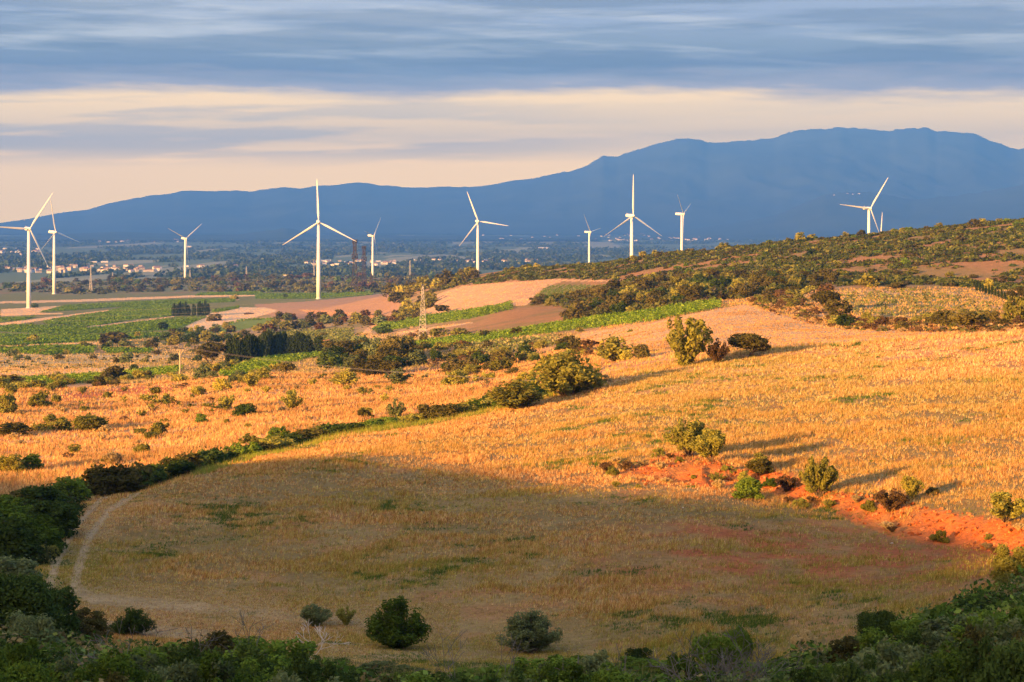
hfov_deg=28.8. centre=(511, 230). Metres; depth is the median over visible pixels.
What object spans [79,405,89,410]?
broom bush
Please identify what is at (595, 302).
holm oak bush
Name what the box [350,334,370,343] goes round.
holm oak bush
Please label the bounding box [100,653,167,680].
feathery bush
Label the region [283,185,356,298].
wind turbine
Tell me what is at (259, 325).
hedgerow bush
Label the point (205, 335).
hedgerow bush
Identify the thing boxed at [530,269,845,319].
undergrowth
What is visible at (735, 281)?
holm oak bush
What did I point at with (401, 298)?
holm oak bush
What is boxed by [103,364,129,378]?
shrub
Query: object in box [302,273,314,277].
round tree
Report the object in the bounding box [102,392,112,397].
broom bush
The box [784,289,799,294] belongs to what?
shrub
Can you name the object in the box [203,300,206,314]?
cypress tree
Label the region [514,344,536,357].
shrub
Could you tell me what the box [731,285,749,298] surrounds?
holm oak bush
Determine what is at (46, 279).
round tree
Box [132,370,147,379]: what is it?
broom bush
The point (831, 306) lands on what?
shrub
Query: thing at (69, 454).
tree
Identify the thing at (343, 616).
feathery bush
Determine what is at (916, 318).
shrub
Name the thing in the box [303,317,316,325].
hedgerow bush
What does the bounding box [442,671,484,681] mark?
feathery bush
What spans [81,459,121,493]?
shrub
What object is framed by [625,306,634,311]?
holm oak bush
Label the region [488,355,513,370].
shrub
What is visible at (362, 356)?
holm oak bush
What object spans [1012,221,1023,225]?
hill shrub
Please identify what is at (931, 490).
shrub
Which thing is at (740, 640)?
broom bush
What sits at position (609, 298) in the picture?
holm oak bush
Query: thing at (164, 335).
hedgerow bush
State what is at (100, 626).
shrub
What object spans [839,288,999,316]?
vineyard rows
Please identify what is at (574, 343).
shrub
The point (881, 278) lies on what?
hill shrub
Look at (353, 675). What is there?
feathery bush
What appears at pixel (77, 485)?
shrub
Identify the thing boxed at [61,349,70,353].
hedgerow bush
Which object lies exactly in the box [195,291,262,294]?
vineyard rows
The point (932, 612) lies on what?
shrub
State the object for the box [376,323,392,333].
shrub
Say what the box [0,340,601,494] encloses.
tall dry grass
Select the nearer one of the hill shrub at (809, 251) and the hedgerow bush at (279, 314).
the hill shrub at (809, 251)
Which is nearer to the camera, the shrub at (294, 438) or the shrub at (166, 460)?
the shrub at (166, 460)
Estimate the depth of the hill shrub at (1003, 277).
702.41 m
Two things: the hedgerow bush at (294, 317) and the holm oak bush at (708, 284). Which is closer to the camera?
the holm oak bush at (708, 284)
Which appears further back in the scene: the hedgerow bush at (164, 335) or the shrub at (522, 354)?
the hedgerow bush at (164, 335)
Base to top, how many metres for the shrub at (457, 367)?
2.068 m
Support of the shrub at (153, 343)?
on the ground at (522, 315)
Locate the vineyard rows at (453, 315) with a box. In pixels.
[372,300,513,329]
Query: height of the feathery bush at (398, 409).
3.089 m
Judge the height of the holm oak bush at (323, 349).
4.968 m
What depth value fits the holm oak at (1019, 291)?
554.71 m
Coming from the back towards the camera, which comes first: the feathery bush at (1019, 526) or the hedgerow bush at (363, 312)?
the hedgerow bush at (363, 312)
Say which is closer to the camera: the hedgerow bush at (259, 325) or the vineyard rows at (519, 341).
the vineyard rows at (519, 341)
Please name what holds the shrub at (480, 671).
on the ground at (522, 315)
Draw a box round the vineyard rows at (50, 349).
[0,343,96,354]
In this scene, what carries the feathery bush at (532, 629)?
on the ground at (522, 315)
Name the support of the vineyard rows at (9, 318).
on the ground at (522, 315)
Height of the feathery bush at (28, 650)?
3.105 m
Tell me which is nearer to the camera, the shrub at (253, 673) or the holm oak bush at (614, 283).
the shrub at (253, 673)
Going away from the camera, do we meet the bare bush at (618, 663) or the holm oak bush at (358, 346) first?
the bare bush at (618, 663)
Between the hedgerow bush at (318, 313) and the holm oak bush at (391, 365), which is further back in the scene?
the hedgerow bush at (318, 313)
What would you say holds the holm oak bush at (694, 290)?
on the ground at (522, 315)
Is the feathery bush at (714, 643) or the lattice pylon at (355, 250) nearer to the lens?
the feathery bush at (714, 643)
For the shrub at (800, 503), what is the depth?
137.72 m
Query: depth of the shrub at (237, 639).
74.25 m
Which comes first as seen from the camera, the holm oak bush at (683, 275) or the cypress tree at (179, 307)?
the holm oak bush at (683, 275)
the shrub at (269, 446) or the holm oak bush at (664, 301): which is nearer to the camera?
the shrub at (269, 446)
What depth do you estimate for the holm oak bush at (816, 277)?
659.76 m
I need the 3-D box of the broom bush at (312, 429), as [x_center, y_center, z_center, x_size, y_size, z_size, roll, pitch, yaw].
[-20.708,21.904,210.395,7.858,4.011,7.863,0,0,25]
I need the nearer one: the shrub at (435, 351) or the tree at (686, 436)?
the tree at (686, 436)
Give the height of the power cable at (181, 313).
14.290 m
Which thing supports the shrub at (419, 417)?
on the ground at (522, 315)
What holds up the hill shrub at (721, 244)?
on the ground at (522, 315)
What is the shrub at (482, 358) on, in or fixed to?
on the ground at (522, 315)
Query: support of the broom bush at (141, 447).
on the ground at (522, 315)
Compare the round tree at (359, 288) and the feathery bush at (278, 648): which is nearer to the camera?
the feathery bush at (278, 648)
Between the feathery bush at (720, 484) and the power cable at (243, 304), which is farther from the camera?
the power cable at (243, 304)
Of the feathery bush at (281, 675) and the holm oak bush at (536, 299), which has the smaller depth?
the feathery bush at (281, 675)
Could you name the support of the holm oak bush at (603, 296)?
on the ground at (522, 315)
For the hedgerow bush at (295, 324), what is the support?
on the ground at (522, 315)
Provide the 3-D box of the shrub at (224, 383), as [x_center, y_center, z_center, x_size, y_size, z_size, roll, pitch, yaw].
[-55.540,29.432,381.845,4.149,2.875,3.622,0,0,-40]
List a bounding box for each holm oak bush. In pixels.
[316,351,342,367]
[317,346,331,356]
[321,338,354,351]
[324,346,348,364]
[340,354,360,368]
[342,347,356,356]
[349,351,365,361]
[349,358,370,372]
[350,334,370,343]
[351,339,369,346]
[351,343,363,350]
[354,348,367,357]
[360,337,382,352]
[363,358,390,374]
[365,351,377,361]
[366,352,385,362]
[376,344,406,356]
[377,335,414,354]
[377,359,402,374]
[381,281,395,296]
[383,355,405,365]
[388,291,401,302]
[390,350,405,359]
[395,285,404,291]
[398,295,408,302]
[401,290,416,296]
[401,296,412,306]
[401,349,427,365]
[404,285,415,291]
[406,302,419,313]
[406,345,426,357]
[413,276,430,290]
[415,295,424,303]
[423,292,438,301]
[423,295,436,308]
[430,278,440,287]
[434,273,444,278]
[440,268,456,284]
[449,276,463,285]
[460,273,468,280]
[463,266,475,275]
[467,269,479,277]
[529,295,544,304]
[544,296,555,305]
[552,292,561,299]
[562,295,575,300]
[566,301,590,318]
[570,289,581,296]
[580,287,593,295]
[588,299,603,308]
[591,284,613,293]
[594,293,607,300]
[598,304,610,312]
[604,296,614,304]
[606,279,621,289]
[607,287,620,296]
[608,292,632,309]
[608,301,627,313]
[619,280,631,288]
[621,284,636,293]
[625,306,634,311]
[627,293,635,300]
[633,275,652,288]
[636,290,648,300]
[642,272,657,279]
[644,293,660,306]
[648,284,667,295]
[649,289,662,297]
[654,275,664,281]
[660,298,669,304]
[661,283,674,288]
[668,275,681,284]
[669,288,675,298]
[671,291,684,302]
[674,279,697,297]
[675,283,704,297]
[680,274,689,278]
[685,294,694,301]
[687,270,694,276]
[691,274,712,283]
[699,282,712,288]
[702,267,719,275]
[704,276,719,288]
[717,276,731,286]
[726,271,737,277]
[726,290,734,298]
[729,278,746,287]
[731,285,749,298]
[733,270,746,276]
[741,282,758,295]
[749,272,761,277]
[750,274,766,283]
[757,275,775,287]
[764,269,783,274]
[767,270,780,276]
[769,276,787,284]
[786,268,797,274]
[788,276,804,287]
[799,270,809,275]
[806,274,821,280]
[808,280,824,285]
[818,268,839,283]
[823,274,837,283]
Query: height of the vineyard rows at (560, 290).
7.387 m
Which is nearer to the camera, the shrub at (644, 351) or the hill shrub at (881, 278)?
the shrub at (644, 351)
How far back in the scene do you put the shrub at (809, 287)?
607.97 m
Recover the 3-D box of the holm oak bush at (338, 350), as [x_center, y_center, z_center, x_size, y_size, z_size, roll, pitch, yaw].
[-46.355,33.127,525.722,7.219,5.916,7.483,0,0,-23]
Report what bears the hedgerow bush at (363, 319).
on the ground at (522, 315)
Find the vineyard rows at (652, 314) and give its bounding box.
[414,297,721,348]
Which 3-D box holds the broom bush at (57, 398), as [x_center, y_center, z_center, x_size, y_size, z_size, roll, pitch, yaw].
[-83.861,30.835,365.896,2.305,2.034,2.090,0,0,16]
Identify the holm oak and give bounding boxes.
[0,567,75,636]
[105,332,131,340]
[158,322,167,328]
[193,340,224,363]
[278,360,296,373]
[433,305,451,311]
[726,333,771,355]
[810,288,841,308]
[848,607,898,642]
[924,309,954,326]
[947,309,991,330]
[981,310,1000,321]
[1006,289,1017,302]
[1016,286,1023,296]
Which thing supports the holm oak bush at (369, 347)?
on the ground at (522, 315)
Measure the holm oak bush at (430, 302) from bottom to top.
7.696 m
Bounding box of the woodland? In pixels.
[0,238,785,278]
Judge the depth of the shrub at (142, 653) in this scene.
71.42 m
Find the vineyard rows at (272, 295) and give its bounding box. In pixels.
[255,290,372,298]
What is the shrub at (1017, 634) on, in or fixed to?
on the ground at (522, 315)
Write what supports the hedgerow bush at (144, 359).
on the ground at (522, 315)
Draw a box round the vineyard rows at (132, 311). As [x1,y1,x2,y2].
[43,303,171,325]
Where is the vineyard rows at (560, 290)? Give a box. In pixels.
[535,283,605,297]
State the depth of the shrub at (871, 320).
387.59 m
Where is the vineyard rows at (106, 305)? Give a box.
[41,298,235,312]
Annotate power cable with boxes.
[0,288,416,310]
[17,299,412,320]
[41,293,421,316]
[180,347,525,380]
[184,347,531,380]
[188,347,536,380]
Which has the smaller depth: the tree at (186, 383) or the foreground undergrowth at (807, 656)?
the foreground undergrowth at (807, 656)
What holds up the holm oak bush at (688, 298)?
on the ground at (522, 315)
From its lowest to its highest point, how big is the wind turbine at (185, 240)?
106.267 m
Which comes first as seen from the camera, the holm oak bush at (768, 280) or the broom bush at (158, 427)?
the broom bush at (158, 427)
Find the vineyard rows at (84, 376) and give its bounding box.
[21,364,184,383]
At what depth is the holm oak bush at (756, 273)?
700.10 m
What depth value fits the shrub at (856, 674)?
46.30 m
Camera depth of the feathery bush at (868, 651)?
53.88 m
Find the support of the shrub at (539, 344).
on the ground at (522, 315)
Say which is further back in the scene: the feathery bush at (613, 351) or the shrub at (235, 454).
the feathery bush at (613, 351)
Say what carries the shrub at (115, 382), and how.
on the ground at (522, 315)
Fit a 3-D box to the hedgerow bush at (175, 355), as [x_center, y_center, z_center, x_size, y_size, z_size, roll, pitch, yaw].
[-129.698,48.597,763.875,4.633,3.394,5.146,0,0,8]
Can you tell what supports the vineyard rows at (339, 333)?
on the ground at (522, 315)
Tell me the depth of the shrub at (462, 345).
524.38 m
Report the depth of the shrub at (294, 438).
200.06 m
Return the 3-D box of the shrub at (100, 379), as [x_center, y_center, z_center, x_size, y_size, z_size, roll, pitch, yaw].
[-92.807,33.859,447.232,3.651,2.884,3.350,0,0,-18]
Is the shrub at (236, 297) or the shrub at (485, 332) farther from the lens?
the shrub at (236, 297)
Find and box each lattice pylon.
[89,266,92,290]
[351,240,357,287]
[361,246,366,282]
[419,285,426,335]
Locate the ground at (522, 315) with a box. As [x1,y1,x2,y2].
[0,223,1023,674]
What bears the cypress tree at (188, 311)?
on the ground at (522, 315)
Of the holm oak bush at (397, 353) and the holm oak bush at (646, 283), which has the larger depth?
the holm oak bush at (646, 283)
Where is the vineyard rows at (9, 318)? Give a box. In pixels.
[0,315,35,321]
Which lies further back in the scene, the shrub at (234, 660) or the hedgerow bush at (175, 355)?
the hedgerow bush at (175, 355)
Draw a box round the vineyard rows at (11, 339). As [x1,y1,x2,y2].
[0,330,190,344]
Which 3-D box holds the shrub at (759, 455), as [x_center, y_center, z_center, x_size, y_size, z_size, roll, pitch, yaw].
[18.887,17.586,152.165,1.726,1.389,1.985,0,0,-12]
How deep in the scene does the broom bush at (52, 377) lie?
493.41 m
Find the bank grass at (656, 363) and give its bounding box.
[599,286,1022,380]
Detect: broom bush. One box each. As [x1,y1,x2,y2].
[0,375,14,388]
[0,603,78,645]
[3,383,19,392]
[14,380,31,388]
[30,380,47,387]
[50,374,67,379]
[50,393,61,401]
[53,380,67,387]
[55,377,70,384]
[67,413,114,430]
[68,377,77,384]
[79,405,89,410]
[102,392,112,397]
[102,451,124,463]
[104,377,111,383]
[120,374,135,379]
[131,442,150,453]
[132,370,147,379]
[132,427,146,433]
[141,431,157,439]
[142,375,153,379]
[148,419,169,433]
[149,386,160,393]
[157,447,223,465]
[172,374,189,381]
[188,386,206,394]
[198,445,231,462]
[292,420,327,434]
[307,421,375,431]
[413,401,474,421]
[533,386,551,392]
[725,619,758,658]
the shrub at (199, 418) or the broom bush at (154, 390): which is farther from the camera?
the broom bush at (154, 390)
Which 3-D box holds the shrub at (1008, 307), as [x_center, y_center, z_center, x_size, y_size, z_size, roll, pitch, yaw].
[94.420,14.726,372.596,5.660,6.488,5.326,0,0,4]
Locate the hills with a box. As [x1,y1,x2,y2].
[0,228,598,239]
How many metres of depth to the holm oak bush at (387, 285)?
1384.31 m
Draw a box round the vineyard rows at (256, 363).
[218,351,321,375]
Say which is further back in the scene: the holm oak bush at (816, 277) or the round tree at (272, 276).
the round tree at (272, 276)
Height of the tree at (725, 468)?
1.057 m
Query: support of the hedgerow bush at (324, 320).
on the ground at (522, 315)
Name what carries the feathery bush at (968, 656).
on the ground at (522, 315)
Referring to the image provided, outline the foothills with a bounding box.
[603,184,1023,239]
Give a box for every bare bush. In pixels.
[59,646,168,669]
[79,618,222,658]
[194,611,310,665]
[291,621,347,659]
[415,630,467,677]
[496,633,531,679]
[556,644,655,681]
[642,629,796,681]
[668,625,827,681]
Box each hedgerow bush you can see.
[6,349,16,355]
[13,354,23,359]
[54,354,65,358]
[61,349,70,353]
[113,355,119,362]
[116,351,133,363]
[118,338,131,345]
[140,357,148,362]
[151,349,161,354]
[158,332,170,340]
[166,335,180,344]
[168,328,175,334]
[168,354,178,360]
[186,334,198,343]
[189,338,198,344]
[192,355,202,360]
[196,326,205,331]
[198,329,213,340]
[210,323,221,330]
[210,327,219,332]
[214,335,224,341]
[221,321,230,328]
[224,333,232,339]
[226,325,235,331]
[239,329,247,336]
[254,323,262,330]
[260,320,278,328]
[261,323,276,332]
[269,316,280,322]
[274,311,283,318]
[277,321,293,329]
[282,313,292,320]
[288,313,297,319]
[292,321,301,328]
[300,321,310,328]
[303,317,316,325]
[305,312,316,318]
[313,322,325,328]
[315,311,326,320]
[320,315,331,323]
[332,309,346,317]
[332,317,343,324]
[337,316,347,322]
[347,311,360,323]
[359,315,368,323]
[360,309,370,315]
[362,318,370,325]
[371,314,385,324]
[374,310,382,315]
[387,315,395,321]
[393,314,405,321]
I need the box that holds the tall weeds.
[56,572,1023,681]
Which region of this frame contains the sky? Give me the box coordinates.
[0,0,1023,222]
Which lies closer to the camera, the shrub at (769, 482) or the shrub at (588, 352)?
the shrub at (769, 482)
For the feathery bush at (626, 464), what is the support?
on the ground at (522, 315)
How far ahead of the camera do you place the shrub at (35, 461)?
227.77 m
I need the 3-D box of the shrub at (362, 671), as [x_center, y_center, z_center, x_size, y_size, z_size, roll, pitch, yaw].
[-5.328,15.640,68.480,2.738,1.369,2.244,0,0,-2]
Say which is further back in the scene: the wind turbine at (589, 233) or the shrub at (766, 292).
the wind turbine at (589, 233)
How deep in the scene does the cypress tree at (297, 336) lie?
747.56 m
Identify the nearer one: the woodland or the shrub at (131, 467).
the shrub at (131, 467)
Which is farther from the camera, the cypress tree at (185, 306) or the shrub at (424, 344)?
the cypress tree at (185, 306)
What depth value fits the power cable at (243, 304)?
752.71 m
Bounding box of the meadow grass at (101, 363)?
[0,330,580,383]
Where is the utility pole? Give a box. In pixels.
[177,351,182,373]
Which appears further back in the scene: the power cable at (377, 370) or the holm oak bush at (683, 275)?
the holm oak bush at (683, 275)
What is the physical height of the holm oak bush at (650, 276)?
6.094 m
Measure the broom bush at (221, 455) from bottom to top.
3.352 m
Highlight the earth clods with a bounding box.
[18,388,1023,548]
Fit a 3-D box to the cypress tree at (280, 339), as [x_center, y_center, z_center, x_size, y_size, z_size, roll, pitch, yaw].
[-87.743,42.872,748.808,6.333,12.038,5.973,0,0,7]
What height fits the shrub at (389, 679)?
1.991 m
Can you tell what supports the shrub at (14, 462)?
on the ground at (522, 315)
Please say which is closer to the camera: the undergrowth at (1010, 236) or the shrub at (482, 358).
the shrub at (482, 358)
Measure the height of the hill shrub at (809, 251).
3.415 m
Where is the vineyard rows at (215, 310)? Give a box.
[212,305,239,312]
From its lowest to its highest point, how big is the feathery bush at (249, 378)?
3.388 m
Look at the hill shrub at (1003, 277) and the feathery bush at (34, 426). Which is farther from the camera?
the hill shrub at (1003, 277)
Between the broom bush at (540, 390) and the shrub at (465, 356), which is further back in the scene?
the shrub at (465, 356)
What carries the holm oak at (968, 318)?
on the ground at (522, 315)
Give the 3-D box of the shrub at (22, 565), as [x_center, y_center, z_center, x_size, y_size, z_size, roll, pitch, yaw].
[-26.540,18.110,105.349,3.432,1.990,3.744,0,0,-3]
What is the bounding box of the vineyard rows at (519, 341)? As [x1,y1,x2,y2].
[452,333,559,352]
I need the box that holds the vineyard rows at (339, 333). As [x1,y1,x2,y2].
[273,327,369,343]
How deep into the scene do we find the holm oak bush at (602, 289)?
793.95 m
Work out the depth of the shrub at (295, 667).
56.84 m
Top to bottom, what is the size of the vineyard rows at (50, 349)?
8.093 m
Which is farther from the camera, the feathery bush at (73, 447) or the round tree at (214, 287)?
the round tree at (214, 287)
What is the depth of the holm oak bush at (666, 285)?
735.20 m
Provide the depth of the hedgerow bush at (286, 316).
1329.48 m
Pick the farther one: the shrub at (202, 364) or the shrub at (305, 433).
the shrub at (202, 364)
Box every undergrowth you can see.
[0,275,433,293]
[0,320,632,379]
[0,482,91,564]
[0,564,1023,681]
[420,218,1023,293]
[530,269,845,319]
[747,298,1023,332]
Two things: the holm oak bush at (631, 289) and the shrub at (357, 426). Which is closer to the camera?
the shrub at (357, 426)
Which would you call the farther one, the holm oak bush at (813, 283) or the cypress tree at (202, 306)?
the cypress tree at (202, 306)
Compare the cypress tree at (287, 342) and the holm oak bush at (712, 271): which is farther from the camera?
the holm oak bush at (712, 271)
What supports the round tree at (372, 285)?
on the ground at (522, 315)
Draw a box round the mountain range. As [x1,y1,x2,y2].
[0,127,1023,233]
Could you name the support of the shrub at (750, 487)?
on the ground at (522, 315)
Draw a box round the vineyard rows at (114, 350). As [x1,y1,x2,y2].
[102,346,153,353]
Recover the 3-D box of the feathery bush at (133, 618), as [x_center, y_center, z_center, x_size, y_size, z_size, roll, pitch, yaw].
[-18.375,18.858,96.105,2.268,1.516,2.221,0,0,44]
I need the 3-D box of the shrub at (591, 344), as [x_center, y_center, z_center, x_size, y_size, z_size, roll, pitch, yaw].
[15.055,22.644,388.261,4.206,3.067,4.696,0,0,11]
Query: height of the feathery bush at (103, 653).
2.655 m
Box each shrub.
[0,374,21,381]
[0,392,17,413]
[0,422,34,436]
[0,454,27,472]
[0,489,29,504]
[0,494,32,517]
[0,516,45,565]
[0,555,42,578]
[0,637,7,649]
[0,647,36,673]
[0,658,55,681]
[15,513,70,553]
[17,485,68,505]
[20,453,43,470]
[26,334,39,340]
[26,393,52,406]
[26,500,84,537]
[31,562,84,644]
[37,414,73,430]
[39,545,59,557]
[50,476,91,500]
[57,644,109,668]
[72,607,115,643]
[72,668,128,681]
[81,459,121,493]
[86,463,146,496]
[90,375,105,386]
[98,333,108,343]
[100,370,114,378]
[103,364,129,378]
[108,379,120,384]
[110,465,141,491]
[125,646,168,664]
[129,364,138,368]
[129,459,164,486]
[134,664,163,681]
[138,464,171,488]
[142,651,179,670]
[144,339,158,347]
[153,459,204,480]
[158,457,197,471]
[163,627,238,658]
[164,467,177,479]
[175,452,205,470]
[192,365,210,378]
[192,650,240,670]
[194,413,207,423]
[194,641,264,681]
[198,362,208,368]
[206,314,222,320]
[206,370,218,376]
[211,377,231,390]
[219,361,231,366]
[221,445,250,454]
[225,451,244,460]
[228,373,237,382]
[230,294,238,299]
[230,359,239,366]
[230,441,264,455]
[230,635,288,657]
[231,403,259,416]
[234,370,246,376]
[237,376,245,382]
[237,652,292,681]
[240,667,269,681]
[242,441,285,453]
[247,367,274,378]
[259,434,299,447]
[259,435,297,448]
[264,426,290,440]
[271,639,324,680]
[281,432,322,444]
[294,428,330,444]
[310,654,352,667]
[323,422,370,436]
[340,665,383,678]
[363,418,400,427]
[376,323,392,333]
[378,676,400,681]
[380,416,403,423]
[397,307,414,318]
[397,410,415,421]
[403,672,441,681]
[404,413,424,423]
[411,309,419,318]
[419,331,427,341]
[419,341,432,348]
[428,347,440,355]
[429,327,448,335]
[429,352,442,360]
[432,341,448,350]
[440,369,469,385]
[441,357,468,371]
[442,351,457,359]
[447,662,506,677]
[449,327,466,334]
[450,365,461,371]
[454,403,479,412]
[462,363,476,375]
[462,397,496,408]
[463,357,480,366]
[464,344,481,357]
[465,401,488,410]
[471,351,490,363]
[471,399,499,408]
[479,330,488,336]
[482,340,493,348]
[482,359,493,369]
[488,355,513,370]
[490,349,519,363]
[498,346,511,352]
[504,367,518,374]
[509,326,521,336]
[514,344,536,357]
[514,370,537,384]
[518,350,530,360]
[522,339,530,345]
[525,352,539,361]
[526,378,540,387]
[530,355,540,360]
[532,659,570,681]
[533,339,548,347]
[546,653,582,669]
[554,342,570,350]
[556,336,568,345]
[566,335,580,351]
[575,326,584,331]
[583,350,593,355]
[604,465,619,475]
[619,349,632,359]
[622,645,654,662]
[629,255,638,261]
[631,344,651,357]
[674,456,684,462]
[718,242,729,246]
[730,477,764,499]
[732,657,766,671]
[737,470,750,480]
[743,458,773,473]
[750,452,770,466]
[753,294,763,299]
[754,298,768,302]
[759,658,791,672]
[761,288,774,295]
[762,477,776,486]
[764,294,778,299]
[772,289,787,294]
[773,291,783,296]
[773,662,835,672]
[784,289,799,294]
[785,302,794,307]
[788,627,819,654]
[789,286,801,289]
[792,498,810,508]
[793,293,806,299]
[794,232,804,239]
[799,288,810,293]
[804,285,815,289]
[806,249,817,254]
[816,283,834,290]
[823,298,855,319]
[823,636,865,665]
[826,315,839,323]
[832,653,901,681]
[835,313,855,326]
[845,626,912,661]
[857,229,865,234]
[857,273,879,286]
[860,312,872,318]
[860,500,876,511]
[863,323,877,328]
[867,316,879,322]
[873,318,889,325]
[876,276,886,282]
[876,641,928,666]
[885,281,907,288]
[888,617,931,641]
[890,645,948,681]
[893,317,909,324]
[894,320,908,329]
[897,258,912,264]
[907,268,918,272]
[909,315,921,321]
[919,606,970,618]
[921,312,932,318]
[924,633,983,657]
[926,487,940,494]
[929,530,950,542]
[944,271,954,275]
[947,323,956,327]
[952,591,1015,608]
[953,236,968,241]
[958,618,1003,669]
[964,635,1023,681]
[966,218,981,224]
[969,274,978,277]
[984,278,993,288]
[984,533,992,539]
[988,542,1023,586]
[989,626,1011,644]
[993,318,1012,324]
[998,276,1010,279]
[1001,294,1023,321]
[1008,274,1020,278]
[1011,629,1023,643]
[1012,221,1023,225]
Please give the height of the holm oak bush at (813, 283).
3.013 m
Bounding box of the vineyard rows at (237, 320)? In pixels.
[207,317,273,329]
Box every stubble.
[0,279,606,375]
[576,304,1023,350]
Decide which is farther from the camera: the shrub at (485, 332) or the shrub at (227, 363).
the shrub at (485, 332)
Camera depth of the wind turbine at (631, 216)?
2107.35 m
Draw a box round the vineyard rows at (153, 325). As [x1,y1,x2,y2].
[0,315,206,333]
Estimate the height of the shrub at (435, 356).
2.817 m
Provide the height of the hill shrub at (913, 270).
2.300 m
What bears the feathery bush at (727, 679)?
on the ground at (522, 315)
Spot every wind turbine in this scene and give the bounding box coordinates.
[0,193,52,307]
[39,199,77,293]
[168,226,198,277]
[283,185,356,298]
[365,218,380,275]
[459,192,506,270]
[584,218,599,261]
[605,175,659,254]
[675,197,689,250]
[840,178,887,232]
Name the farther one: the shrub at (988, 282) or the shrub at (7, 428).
the shrub at (988, 282)
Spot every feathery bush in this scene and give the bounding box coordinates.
[1,633,38,647]
[3,636,46,674]
[8,432,20,438]
[13,439,26,443]
[15,409,26,415]
[20,645,87,665]
[28,662,79,681]
[30,423,41,430]
[34,647,78,671]
[38,388,49,395]
[45,381,57,390]
[50,652,97,681]
[59,406,67,412]
[67,443,81,453]
[67,647,156,681]
[90,648,137,680]
[95,432,105,439]
[98,424,113,432]
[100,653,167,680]
[109,606,156,634]
[127,642,183,653]
[135,410,146,415]
[144,663,202,681]
[154,639,207,678]
[167,658,239,681]
[184,631,242,652]
[213,639,276,679]
[218,394,234,410]
[222,635,324,676]
[243,372,261,386]
[261,385,270,392]
[264,667,309,681]
[279,406,287,410]
[280,389,302,408]
[285,658,355,681]
[293,384,300,389]
[293,676,342,681]
[300,603,332,625]
[307,378,316,384]
[323,668,360,681]
[328,367,359,384]
[335,606,356,624]
[355,660,424,677]
[357,406,372,415]
[364,595,434,648]
[376,670,436,678]
[380,393,388,401]
[384,367,412,385]
[385,398,405,416]
[425,672,469,681]
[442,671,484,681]
[478,666,524,681]
[481,379,548,408]
[491,655,577,681]
[494,608,562,652]
[527,348,606,395]
[531,660,586,681]
[532,353,553,372]
[579,660,633,681]
[593,334,633,361]
[599,461,613,471]
[609,456,621,462]
[611,481,621,486]
[614,656,667,672]
[617,460,633,469]
[631,657,699,680]
[636,458,649,465]
[652,461,667,469]
[653,649,698,681]
[660,477,671,482]
[663,314,713,365]
[665,453,674,458]
[680,633,743,673]
[693,672,748,681]
[702,671,757,681]
[704,337,729,362]
[708,472,726,483]
[711,479,725,488]
[716,673,770,681]
[775,474,801,491]
[775,666,820,681]
[783,496,793,502]
[805,496,814,500]
[805,662,837,681]
[813,651,834,668]
[817,657,872,681]
[821,499,836,507]
[832,643,901,680]
[849,634,926,681]
[850,494,864,502]
[872,488,909,511]
[875,627,940,654]
[878,521,894,529]
[887,525,897,531]
[891,624,959,659]
[899,475,924,498]
[908,639,964,681]
[914,613,994,646]
[921,634,1007,681]
[944,609,1011,644]
[971,614,1023,665]
[980,542,992,548]
[986,546,999,552]
[995,605,1023,634]
[995,611,1013,625]
[1013,523,1023,529]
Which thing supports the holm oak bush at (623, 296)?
on the ground at (522, 315)
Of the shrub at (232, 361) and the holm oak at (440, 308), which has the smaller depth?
the shrub at (232, 361)
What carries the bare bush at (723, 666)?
on the ground at (522, 315)
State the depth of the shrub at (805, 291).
593.43 m
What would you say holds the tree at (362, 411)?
on the ground at (522, 315)
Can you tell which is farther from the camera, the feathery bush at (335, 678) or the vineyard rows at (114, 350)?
the vineyard rows at (114, 350)
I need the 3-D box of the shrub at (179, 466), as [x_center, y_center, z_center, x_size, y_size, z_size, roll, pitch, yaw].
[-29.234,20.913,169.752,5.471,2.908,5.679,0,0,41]
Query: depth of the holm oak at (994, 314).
375.00 m
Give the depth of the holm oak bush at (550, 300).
814.48 m
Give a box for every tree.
[1,282,11,287]
[41,277,52,282]
[62,452,74,456]
[74,287,82,291]
[107,274,116,280]
[110,277,123,282]
[138,394,169,412]
[154,278,162,282]
[155,286,164,291]
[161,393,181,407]
[169,277,181,284]
[171,303,175,315]
[175,305,179,315]
[177,301,181,315]
[178,382,189,387]
[183,302,187,315]
[186,305,191,315]
[191,304,195,315]
[197,301,200,315]
[199,303,203,314]
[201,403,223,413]
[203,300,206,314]
[205,303,210,314]
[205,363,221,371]
[209,285,217,289]
[216,286,226,291]
[223,337,234,361]
[226,271,236,277]
[230,334,241,359]
[232,339,245,361]
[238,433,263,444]
[240,283,249,288]
[240,336,250,360]
[243,332,256,360]
[251,334,261,356]
[257,336,265,356]
[258,331,270,355]
[264,283,274,287]
[267,329,274,353]
[268,274,275,278]
[268,363,279,370]
[269,335,278,355]
[271,330,285,354]
[281,330,286,353]
[283,334,295,353]
[288,335,297,353]
[292,330,304,352]
[296,333,309,352]
[301,334,314,352]
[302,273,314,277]
[312,334,325,351]
[333,276,341,280]
[355,286,364,291]
[357,387,373,395]
[357,407,373,419]
[358,281,367,286]
[368,282,377,288]
[392,279,401,284]
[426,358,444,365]
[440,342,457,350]
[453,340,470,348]
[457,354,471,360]
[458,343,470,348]
[465,365,482,374]
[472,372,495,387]
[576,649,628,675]
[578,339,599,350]
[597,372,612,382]
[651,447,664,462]
[662,416,708,456]
[688,428,725,461]
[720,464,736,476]
[798,454,838,497]
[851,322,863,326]
[988,490,1023,521]
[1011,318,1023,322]

